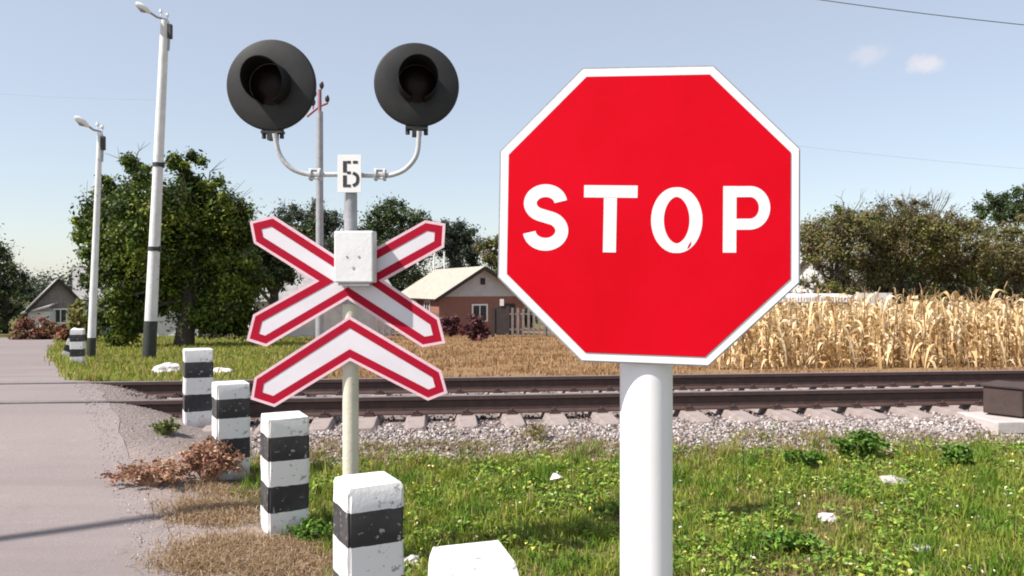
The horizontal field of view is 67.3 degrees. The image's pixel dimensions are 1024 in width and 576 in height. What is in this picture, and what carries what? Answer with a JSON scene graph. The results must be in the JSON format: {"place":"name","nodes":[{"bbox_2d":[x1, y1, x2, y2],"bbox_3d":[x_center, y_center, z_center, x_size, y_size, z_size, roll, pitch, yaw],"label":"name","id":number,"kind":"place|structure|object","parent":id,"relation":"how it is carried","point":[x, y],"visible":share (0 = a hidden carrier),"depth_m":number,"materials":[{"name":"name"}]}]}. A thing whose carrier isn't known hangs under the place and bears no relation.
{"place":"outdoors","nodes":[
{"label":"outdoors","id":0,"kind":"place"},
{"bbox_2d":[0,338,185,575],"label":"road","id":1,"kind":"structure","parent":0,"point":[59,505],"depth_m":5.53,"materials":[{"name":"grey asphalt"}]},
{"bbox_2d":[115,431,387,575],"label":"dry grass","id":2,"kind":"structure","parent":0,"point":[251,554],"depth_m":4.48,"materials":[{"name":"plant"}]},
{"bbox_2d":[0,292,1023,575],"bbox_3d":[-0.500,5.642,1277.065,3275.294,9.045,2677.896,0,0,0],"label":"ground","id":3,"kind":"structure","parent":0,"point":[180,438],"depth_m":6.63,"materials":[{"name":"soil"}]},
{"bbox_2d":[0,223,13,283],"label":"background tree","id":4,"kind":"object","parent":3,"relation":"on","point":[3,255],"visible":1,"depth_m":51.81,"materials":[{"name":"green plant"}]},
{"bbox_2d":[0,233,43,333],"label":"background tree","id":5,"kind":"object","parent":3,"relation":"on","point":[15,289],"visible":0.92,"depth_m":59.79,"materials":[{"name":"green plant"}]},
{"bbox_2d":[7,313,59,339],"bbox_3d":[-23.954,2.039,38.702,2.679,1.598,1.940,0,0,-26],"label":"garden shrub","id":6,"kind":"object","parent":3,"relation":"on","point":[44,330],"visible":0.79,"depth_m":38.39,"materials":[{"name":"brown plant"}]},
{"bbox_2d":[20,302,57,330],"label":"porch","id":7,"kind":"object","parent":3,"relation":"on","point":[51,315],"visible":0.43,"depth_m":49.25,"materials":[{"name":"white paint"}]},
{"bbox_2d":[25,278,88,330],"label":"house","id":8,"kind":"structure","parent":3,"relation":"on","point":[61,292],"depth_m":49.96,"materials":[{"name":"white paint"}]},
{"bbox_2d":[53,308,67,323],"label":"window","id":9,"kind":"structure","parent":8,"relation":"in","point":[60,312],"depth_m":50.03,"materials":[{"name":"white paint"}]},
{"bbox_2d":[51,324,70,340],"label":"garden shrub","id":10,"kind":"object","parent":3,"relation":"on","point":[62,333],"visible":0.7,"depth_m":34.83,"materials":[{"name":"brown plant"}]},
{"bbox_2d":[62,328,77,356],"bbox_3d":[-11.470,1.616,19.972,0.269,1.160,0.269,21,-4,-19],"label":"bollard","id":11,"kind":"object","parent":3,"relation":"on","point":[66,350],"visible":0.32,"depth_m":19.83,"materials":[{"name":"paint"}]},
{"bbox_2d":[70,329,84,363],"bbox_3d":[-9.672,1.488,17.132,0.269,1.160,0.268,0,0,-20],"label":"bollard","id":12,"kind":"object","parent":3,"relation":"on","point":[77,345],"visible":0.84,"depth_m":17.02,"materials":[{"name":"paint"}]},
{"bbox_2d":[63,295,104,341],"bbox_3d":[-19.487,1.468,35.110,1.580,2.261,1.675,0,0,-44],"label":"garden shrub","id":13,"kind":"object","parent":3,"relation":"on","point":[74,315],"visible":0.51,"depth_m":34.88,"materials":[{"name":"green plant"}]},
{"bbox_2d":[74,116,105,357],"bbox_3d":[-10.904,-1.146,19.849,0.731,6.466,0.381,0,0,-38],"label":"lamp post","id":14,"kind":"object","parent":3,"relation":"on","point":[92,316],"visible":0.97,"depth_m":19.87,"materials":[{"name":"grey metal"}]},
{"bbox_2d":[72,268,141,333],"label":"house","id":15,"kind":"structure","parent":3,"relation":"on","point":[75,282],"depth_m":57.99,"materials":[{"name":"grey paint"}]},
{"bbox_2d":[94,453,198,486],"bbox_3d":[-2.644,1.333,5.610,0.679,0.243,0.433,0,0,0],"label":"weed plant","id":16,"kind":"object","parent":3,"relation":"on","point":[158,473],"visible":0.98,"depth_m":5.54,"materials":[{"name":"plant"}]},
{"bbox_2d":[135,2,172,358],"bbox_3d":[-9.070,-2.465,19.474,0.868,9.319,0.488,0,0,-27],"label":"lamp post","id":17,"kind":"object","parent":3,"relation":"on","point":[149,348],"visible":0.96,"depth_m":19.39,"materials":[{"name":"paint"}]},
{"bbox_2d":[148,417,181,434],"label":"weed plant","id":18,"kind":"object","parent":3,"relation":"on","point":[165,427],"visible":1,"depth_m":6.74,"materials":[{"name":"green plant"}]},
{"bbox_2d":[151,362,180,374],"bbox_3d":[-6.443,1.537,14.366,0.468,0.297,0.552,0,0,25],"label":"rock","id":19,"kind":"object","parent":3,"relation":"on","point":[168,366],"visible":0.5,"depth_m":14.25,"materials":[{"name":"stone"}]},
{"bbox_2d":[67,143,277,347],"bbox_3d":[-13.002,-1.516,28.942,6.472,8.010,6.910,0,0,31],"label":"broadleaf tree","id":20,"kind":"object","parent":3,"relation":"on","point":[211,277],"visible":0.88,"depth_m":28.18,"materials":[{"name":"green plant"}]},
{"bbox_2d":[157,310,209,336],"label":"house","id":21,"kind":"structure","parent":3,"relation":"on","point":[162,328],"depth_m":45.91,"materials":[{"name":"white paint"}]},
{"bbox_2d":[183,348,212,427],"bbox_3d":[-3.000,1.131,7.350,0.256,1.103,0.256,0,0,-27],"label":"bollard","id":22,"kind":"object","parent":3,"relation":"on","point":[197,383],"visible":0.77,"depth_m":7.24,"materials":[{"name":"paint"}]},
{"bbox_2d":[74,383,327,575],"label":"shoulder grit","id":23,"kind":"object","parent":3,"relation":"on","point":[94,404],"visible":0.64,"depth_m":6.33,"materials":[{"name":"stone"}]},
{"bbox_2d":[205,431,211,440],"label":"weed plant","id":24,"kind":"object","parent":3,"relation":"on","point":[209,437],"visible":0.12,"depth_m":6.69,"materials":[{"name":"plant"}]},
{"bbox_2d":[168,437,253,482],"bbox_3d":[-2.255,1.289,5.776,0.621,0.382,0.433,0,0,0],"label":"weed plant","id":25,"kind":"object","parent":3,"relation":"on","point":[213,462],"visible":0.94,"depth_m":5.72,"materials":[{"name":"plant"}]},
{"bbox_2d":[213,367,232,374],"bbox_3d":[-5.297,1.563,14.091,0.401,0.232,0.268,0,0,20],"label":"rock","id":26,"kind":"object","parent":3,"relation":"on","point":[229,370],"visible":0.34,"depth_m":14.02,"materials":[{"name":"stone"}]},
{"bbox_2d":[198,323,250,338],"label":"picket fence","id":27,"kind":"object","parent":3,"relation":"on","point":[216,334],"visible":0.02,"depth_m":40.95,"materials":[{"name":"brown wood"}]},
{"bbox_2d":[212,380,249,479],"bbox_3d":[-2.200,1.286,6.020,0.250,1.105,0.250,0,0,-30],"label":"bollard","id":28,"kind":"object","parent":3,"relation":"on","point":[230,411],"visible":0.61,"depth_m":5.92,"materials":[{"name":"paint"}]},
{"bbox_2d":[260,411,308,538],"bbox_3d":[-1.439,1.349,4.868,0.256,1.105,0.256,0,1,-29],"label":"bollard","id":29,"kind":"object","parent":3,"relation":"on","point":[284,462],"visible":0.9,"depth_m":4.76,"materials":[{"name":"paint"}]},
{"bbox_2d":[246,215,332,340],"bbox_3d":[-11.159,-0.401,35.895,5.786,6.210,4.294,0,0,-28],"label":"shade tree","id":30,"kind":"object","parent":3,"relation":"on","point":[283,273],"visible":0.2,"depth_m":34.94,"materials":[{"name":"green plant"}]},
{"bbox_2d":[284,515,332,539],"bbox_3d":[-1.222,1.477,4.695,0.281,0.185,0.228,0,0,31],"label":"weed plant","id":31,"kind":"object","parent":3,"relation":"on","point":[309,527],"visible":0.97,"depth_m":4.66,"materials":[{"name":"green plant"}]},
{"bbox_2d":[265,197,362,253],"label":"background tree","id":32,"kind":"object","parent":3,"relation":"on","point":[330,219],"visible":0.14,"depth_m":57.34,"materials":[{"name":"green plant"}]},
{"bbox_2d":[306,81,329,337],"bbox_3d":[-4.841,-1.574,19.182,0.592,7.140,0.210,0,0,0],"label":"utility mast","id":33,"kind":"object","parent":3,"relation":"on","point":[319,325],"visible":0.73,"depth_m":19.11,"materials":[{"name":"grey metal"}]},
{"bbox_2d":[248,273,392,336],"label":"house","id":34,"kind":"structure","parent":3,"relation":"on","point":[333,316],"depth_m":44.64,"materials":[{"name":"white paint"}]},
{"bbox_2d":[227,39,458,474],"bbox_3d":[-0.934,0.245,4.194,1.280,3.220,0.326,0,0,0],"label":"crossing signal","id":35,"kind":"object","parent":3,"relation":"on","point":[271,88],"visible":1,"depth_m":4.20,"materials":[{"name":"grey metal"}]},
{"bbox_2d":[333,471,403,575],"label":"bollard","id":36,"kind":"object","parent":3,"relation":"on","point":[368,509],"visible":1,"depth_m":3.32,"materials":[{"name":"paint"}]},
{"bbox_2d":[357,192,450,329],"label":"background tree","id":37,"kind":"object","parent":3,"relation":"on","point":[388,216],"visible":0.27,"depth_m":61.28,"materials":[{"name":"green plant"}]},
{"bbox_2d":[377,312,441,336],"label":"picket fence","id":38,"kind":"object","parent":3,"relation":"on","point":[383,330],"visible":0.23,"depth_m":43.95,"materials":[{"name":"grey wood"}]},
{"bbox_2d":[404,555,419,565],"bbox_3d":[-0.568,1.544,4.357,0.109,0.069,0.092,0,0,-26],"label":"rock","id":39,"kind":"object","parent":3,"relation":"on","point":[414,557],"visible":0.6,"depth_m":4.34,"materials":[{"name":"stone"}]},
{"bbox_2d":[440,314,462,336],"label":"garden shrub","id":40,"kind":"object","parent":3,"relation":"on","point":[449,327],"visible":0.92,"depth_m":43.07,"materials":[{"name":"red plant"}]},
{"bbox_2d":[431,216,485,268],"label":"background tree","id":41,"kind":"object","parent":3,"relation":"on","point":[458,250],"visible":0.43,"depth_m":65.39,"materials":[{"name":"green plant"}]},
{"bbox_2d":[402,266,523,335],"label":"house","id":42,"kind":"structure","parent":3,"relation":"on","point":[462,293],"depth_m":47.08,"materials":[{"name":"brick"}]},
{"bbox_2d":[424,300,429,310],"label":"window","id":43,"kind":"structure","parent":42,"relation":"in","point":[426,303],"depth_m":47.79,"materials":[{"name":"white paint"}]},
{"bbox_2d":[472,304,487,321],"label":"window","id":44,"kind":"structure","parent":42,"relation":"in","point":[477,309],"depth_m":46.93,"materials":[{"name":"white paint"}]},
{"bbox_2d":[503,304,514,334],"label":"door","id":45,"kind":"structure","parent":42,"relation":"in","point":[511,305],"depth_m":47.69,"materials":[{"name":"brown wood"}]},
{"bbox_2d":[428,540,518,575],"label":"bollard","id":46,"kind":"object","parent":3,"relation":"on","point":[489,558],"visible":1,"depth_m":2.22,"materials":[{"name":"paint"}]},
{"bbox_2d":[458,314,490,340],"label":"garden shrub","id":47,"kind":"object","parent":3,"relation":"on","point":[473,333],"visible":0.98,"depth_m":34.71,"materials":[{"name":"purple plant"}]},
{"bbox_2d":[491,299,509,336],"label":"dark gate","id":48,"kind":"structure","parent":3,"relation":"on","point":[500,319],"depth_m":41.96,"materials":[{"name":"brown wood"}]},
{"bbox_2d":[472,234,537,328],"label":"tree","id":49,"kind":"object","parent":3,"relation":"on","point":[489,257],"visible":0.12,"depth_m":63.59,"materials":[{"name":"green plant"}]},
{"bbox_2d":[2,257,1022,319],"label":"wood","id":50,"kind":"object","parent":3,"relation":"on","point":[39,286],"visible":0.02,"depth_m":106.99,"materials":[{"name":"green plant"}]},
{"bbox_2d":[506,308,554,336],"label":"picket fence","id":51,"kind":"object","parent":3,"relation":"on","point":[528,329],"visible":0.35,"depth_m":42.95,"materials":[{"name":"grey wood"}]},
{"bbox_2d":[518,420,547,441],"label":"weed plant","id":52,"kind":"object","parent":3,"relation":"on","point":[536,432],"visible":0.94,"depth_m":7.02,"materials":[{"name":"green plant"}]},
{"bbox_2d":[498,65,799,575],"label":"stop sign","id":53,"kind":"object","parent":3,"relation":"on","point":[649,230],"visible":1,"depth_m":1.80,"materials":[{"name":"red metal"}]},
{"bbox_2d":[309,437,1023,575],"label":"clover","id":54,"kind":"object","parent":3,"relation":"on","point":[867,570],"visible":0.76,"depth_m":5.26,"materials":[{"name":"green plant"}]},
{"bbox_2d":[309,424,1023,575],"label":"seed stalks","id":55,"kind":"object","parent":3,"relation":"on","point":[766,494],"visible":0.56,"depth_m":5.39,"materials":[{"name":"plant"}]},
{"bbox_2d":[333,424,1021,463],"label":"ballast tufts","id":56,"kind":"object","parent":3,"relation":"on","point":[611,442],"visible":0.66,"depth_m":6.94,"materials":[{"name":"plant"}]},
{"bbox_2d":[405,443,1023,575],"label":"wild flowers","id":57,"kind":"object","parent":3,"relation":"on","point":[969,566],"visible":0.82,"depth_m":5.08,"materials":[{"name":"yellow plant"}]},
{"bbox_2d":[756,525,821,552],"bbox_3d":[1.625,1.497,4.545,0.406,0.173,0.220,0,0,0],"label":"weed plant","id":58,"kind":"object","parent":3,"relation":"on","point":[792,540],"visible":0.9,"depth_m":4.51,"materials":[{"name":"green plant"}]},
{"bbox_2d":[783,448,828,464],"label":"weed plant","id":59,"kind":"object","parent":3,"relation":"on","point":[812,456],"visible":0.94,"depth_m":6.41,"materials":[{"name":"green plant"}]},
{"bbox_2d":[779,294,855,309],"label":"shed","id":60,"kind":"structure","parent":3,"relation":"on","point":[798,297],"depth_m":42.20,"materials":[{"name":"grey wood"}]},
{"bbox_2d":[788,257,864,293],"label":"house","id":61,"kind":"structure","parent":3,"relation":"on","point":[805,272],"depth_m":58.25,"materials":[{"name":"white paint"}]},
{"bbox_2d":[817,512,837,522],"bbox_3d":[2.112,1.540,5.139,0.158,0.082,0.107,0,0,-27],"label":"rock","id":62,"kind":"object","parent":3,"relation":"on","point":[829,516],"visible":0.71,"depth_m":5.11,"materials":[{"name":"stone"}]},
{"bbox_2d":[796,189,891,295],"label":"tree","id":63,"kind":"object","parent":3,"relation":"on","point":[849,226],"visible":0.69,"depth_m":49.26,"materials":[{"name":"green plant"}]},
{"bbox_2d":[828,428,891,458],"bbox_3d":[3.048,1.353,6.711,0.556,0.298,0.355,0,0,0],"label":"weed plant","id":64,"kind":"object","parent":3,"relation":"on","point":[869,441],"visible":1,"depth_m":6.65,"materials":[{"name":"green plant"}]},
{"bbox_2d":[856,292,874,312],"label":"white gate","id":65,"kind":"structure","parent":3,"relation":"on","point":[872,298],"depth_m":37.95,"materials":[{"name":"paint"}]},
{"bbox_2d":[715,282,1023,369],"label":"corn field","id":66,"kind":"structure","parent":3,"relation":"on","point":[814,332],"depth_m":16.02,"materials":[{"name":"plant"}]},
{"bbox_2d":[851,259,910,299],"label":"background tree","id":67,"kind":"object","parent":3,"relation":"on","point":[881,280],"visible":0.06,"depth_m":65.52,"materials":[{"name":"green plant"}]},
{"bbox_2d":[875,292,891,308],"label":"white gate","id":68,"kind":"structure","parent":3,"relation":"on","point":[884,296],"depth_m":37.95,"materials":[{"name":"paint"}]},
{"bbox_2d":[879,475,908,487],"bbox_3d":[2.915,1.496,5.892,0.230,0.121,0.149,0,0,16],"label":"rock","id":69,"kind":"object","parent":3,"relation":"on","point":[889,478],"visible":0.43,"depth_m":5.86,"materials":[{"name":"stone"}]},
{"bbox_2d":[843,187,988,311],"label":"tree","id":70,"kind":"object","parent":3,"relation":"on","point":[899,246],"visible":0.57,"depth_m":50.97,"materials":[{"name":"green plant"}]},
{"bbox_2d":[905,254,957,296],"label":"background tree","id":71,"kind":"object","parent":3,"relation":"on","point":[911,281],"visible":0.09,"depth_m":66.24,"materials":[{"name":"green plant"}]},
{"bbox_2d":[939,443,976,466],"bbox_3d":[3.725,1.407,6.420,0.351,0.221,0.280,0,0,0],"label":"weed plant","id":72,"kind":"object","parent":3,"relation":"on","point":[958,451],"visible":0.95,"depth_m":6.39,"materials":[{"name":"green plant"}]},
{"bbox_2d":[916,205,1007,311],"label":"tree","id":73,"kind":"object","parent":3,"relation":"on","point":[978,262],"visible":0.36,"depth_m":52.20,"materials":[{"name":"green plant"}]},
{"bbox_2d":[958,411,1023,433],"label":"concrete slab","id":74,"kind":"structure","parent":3,"relation":"on","point":[995,423],"depth_m":7.53,"materials":[{"name":"grey concrete"}]},
{"bbox_2d":[980,380,1023,417],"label":"relay box","id":75,"kind":"object","parent":74,"relation":"on","point":[1003,398],"visible":1,"depth_m":7.74,"materials":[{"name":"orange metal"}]},
{"bbox_2d":[960,212,1023,307],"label":"tree","id":76,"kind":"object","parent":3,"relation":"on","point":[1011,269],"visible":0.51,"depth_m":54.51,"materials":[{"name":"green plant"}]},
{"bbox_2d":[963,181,1023,304],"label":"background tree","id":77,"kind":"object","parent":3,"relation":"on","point":[1010,209],"visible":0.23,"depth_m":59.55,"materials":[{"name":"green plant"}]},
{"bbox_2d":[0,0,1023,289],"label":"sky","id":78,"kind":"structure","parent":0,"point":[834,76],"materials":[{"name":"blue"}]},
{"bbox_2d":[44,333,1023,381],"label":"meadow grass","id":79,"kind":"structure","parent":0,"point":[95,369],"depth_m":17.49,"materials":[{"name":"plant"}]},
{"bbox_2d":[115,385,1023,470],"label":"ballast gravel","id":80,"kind":"structure","parent":0,"point":[935,423],"depth_m":7.29,"materials":[{"name":"grey gravel"}]},
{"bbox_2d":[167,392,182,398],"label":"railway sleeper","id":81,"kind":"object","parent":80,"relation":"on","point":[176,395],"visible":0.17,"depth_m":8.99,"materials":[{"name":"concrete"}]},
{"bbox_2d":[0,387,982,417],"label":"rail","id":82,"kind":"object","parent":81,"relation":"on","point":[542,403],"visible":0.69,"depth_m":8.01,"materials":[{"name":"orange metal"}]},
{"bbox_2d":[0,370,1023,396],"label":"rail","id":83,"kind":"object","parent":81,"relation":"on","point":[333,386],"visible":0.65,"depth_m":9.72,"materials":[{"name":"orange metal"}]},
{"bbox_2d":[202,425,211,431],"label":"railway sleeper","id":84,"kind":"object","parent":80,"relation":"on","point":[207,428],"visible":0.03,"depth_m":7.14,"materials":[{"name":"concrete"}]},
{"bbox_2d":[254,392,313,433],"bbox_3d":[-2.458,1.315,8.492,0.264,0.182,2.720,0,0,-7],"label":"railway sleeper","id":85,"kind":"object","parent":80,"relation":"on","point":[258,428],"visible":0.16,"depth_m":9.12,"materials":[{"name":"concrete"}]},
{"bbox_2d":[309,390,342,432],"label":"railway sleeper","id":86,"kind":"object","parent":80,"relation":"on","point":[324,421],"visible":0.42,"depth_m":7.45,"materials":[{"name":"concrete"}]},
{"bbox_2d":[359,389,390,430],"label":"railway sleeper","id":87,"kind":"object","parent":80,"relation":"on","point":[368,420],"visible":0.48,"depth_m":7.54,"materials":[{"name":"concrete"}]},
{"bbox_2d":[404,393,427,429],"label":"railway sleeper","id":88,"kind":"object","parent":80,"relation":"on","point":[416,419],"visible":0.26,"depth_m":7.50,"materials":[{"name":"concrete"}]},
{"bbox_2d":[449,388,478,428],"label":"railway sleeper","id":89,"kind":"object","parent":80,"relation":"on","point":[465,418],"visible":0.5,"depth_m":7.60,"materials":[{"name":"concrete"}]},
{"bbox_2d":[485,388,526,427],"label":"railway sleeper","id":90,"kind":"object","parent":80,"relation":"on","point":[511,417],"visible":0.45,"depth_m":7.68,"materials":[{"name":"concrete"}]},
{"bbox_2d":[520,387,570,427],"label":"railway sleeper","id":91,"kind":"object","parent":80,"relation":"on","point":[554,416],"visible":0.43,"depth_m":7.74,"materials":[{"name":"concrete"}]},
{"bbox_2d":[557,387,619,426],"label":"railway sleeper","id":92,"kind":"object","parent":80,"relation":"on","point":[601,415],"visible":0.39,"depth_m":7.78,"materials":[{"name":"concrete"}]},
{"bbox_2d":[593,386,616,392],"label":"railway sleeper","id":93,"kind":"object","parent":80,"relation":"on","point":[609,389],"visible":0.17,"depth_m":9.57,"materials":[{"name":"concrete"}]},
{"bbox_2d":[673,405,714,424],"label":"railway sleeper","id":94,"kind":"object","parent":80,"relation":"on","point":[690,413],"visible":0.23,"depth_m":7.85,"materials":[{"name":"concrete"}]},
{"bbox_2d":[673,385,759,422],"bbox_3d":[2.228,1.315,9.007,0.264,0.182,2.720,0,0,-7],"label":"railway sleeper","id":95,"kind":"object","parent":80,"relation":"on","point":[732,411],"visible":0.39,"depth_m":7.99,"materials":[{"name":"concrete"}]},
{"bbox_2d":[695,385,805,422],"bbox_3d":[2.702,1.315,9.052,0.264,0.182,2.720,0,0,-7],"label":"railway sleeper","id":96,"kind":"object","parent":80,"relation":"on","point":[779,411],"visible":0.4,"depth_m":8.04,"materials":[{"name":"concrete"}]},
{"bbox_2d":[729,384,846,421],"bbox_3d":[3.145,1.315,9.105,0.264,0.182,2.720,0,0,-7],"label":"railway sleeper","id":97,"kind":"object","parent":80,"relation":"on","point":[817,410],"visible":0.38,"depth_m":8.09,"materials":[{"name":"concrete"}]},
{"bbox_2d":[766,384,888,420],"bbox_3d":[3.613,1.315,9.159,0.264,0.182,2.720,0,0,-6],"label":"railway sleeper","id":98,"kind":"object","parent":80,"relation":"on","point":[856,409],"visible":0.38,"depth_m":8.16,"materials":[{"name":"concrete"}]},
{"bbox_2d":[798,383,933,418],"bbox_3d":[4.100,1.315,9.221,0.264,0.182,2.720,0,0,-6],"label":"railway sleeper","id":99,"kind":"object","parent":80,"relation":"on","point":[900,408],"visible":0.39,"depth_m":8.22,"materials":[{"name":"concrete"}]},
{"bbox_2d":[833,383,967,417],"bbox_3d":[4.577,1.315,9.260,0.264,0.182,2.720,0,0,-7],"label":"railway sleeper","id":100,"kind":"object","parent":80,"relation":"on","point":[943,407],"visible":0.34,"depth_m":8.34,"materials":[{"name":"concrete"}]},
{"bbox_2d":[899,381,936,387],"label":"railway sleeper","id":101,"kind":"object","parent":80,"relation":"on","point":[927,385],"visible":0.16,"depth_m":10.06,"materials":[{"name":"concrete"}]},
{"bbox_2d":[866,382,982,411],"bbox_3d":[5.032,1.315,9.318,0.264,0.182,2.720,0,0,-6],"label":"railway sleeper","id":102,"kind":"object","parent":80,"relation":"on","point":[977,406],"visible":0.2,"depth_m":8.49,"materials":[{"name":"concrete"}]},
{"bbox_2d":[935,381,969,386],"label":"railway sleeper","id":103,"kind":"object","parent":80,"relation":"on","point":[960,384],"visible":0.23,"depth_m":10.09,"materials":[{"name":"concrete"}]},
{"bbox_2d":[228,416,1023,575],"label":"grass","id":104,"kind":"structure","parent":0,"point":[966,508],"depth_m":5.30,"materials":[{"name":"green plant"}]},
{"bbox_2d":[550,473,561,479],"bbox_3d":[0.339,1.424,5.828,0.102,0.045,0.073,0,0,7],"label":"paper scrap","id":105,"kind":"object","parent":104,"relation":"on","point":[555,475],"visible":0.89,"depth_m":5.81,"materials":[{"name":"white paper"}]},
{"bbox_2d":[802,146,1022,168],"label":"overhead wire","id":106,"kind":"object","parent":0,"point":[903,157],"visible":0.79,"depth_m":60.00,"materials":[{"name":"grey metal"}]},
{"bbox_2d":[910,544,930,550],"bbox_3d":[2.407,1.540,4.523,0.120,0.060,0.091,0,0,21],"label":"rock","id":107,"kind":"object","parent":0,"point":[922,546],"visible":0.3,"depth_m":4.50,"materials":[{"name":"stone"}]},
{"bbox_2d":[822,0,1023,24],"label":"overhead wire","id":108,"kind":"object","parent":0,"point":[921,13],"visible":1,"depth_m":25.99,"materials":[{"name":"black metal"}]}
]}

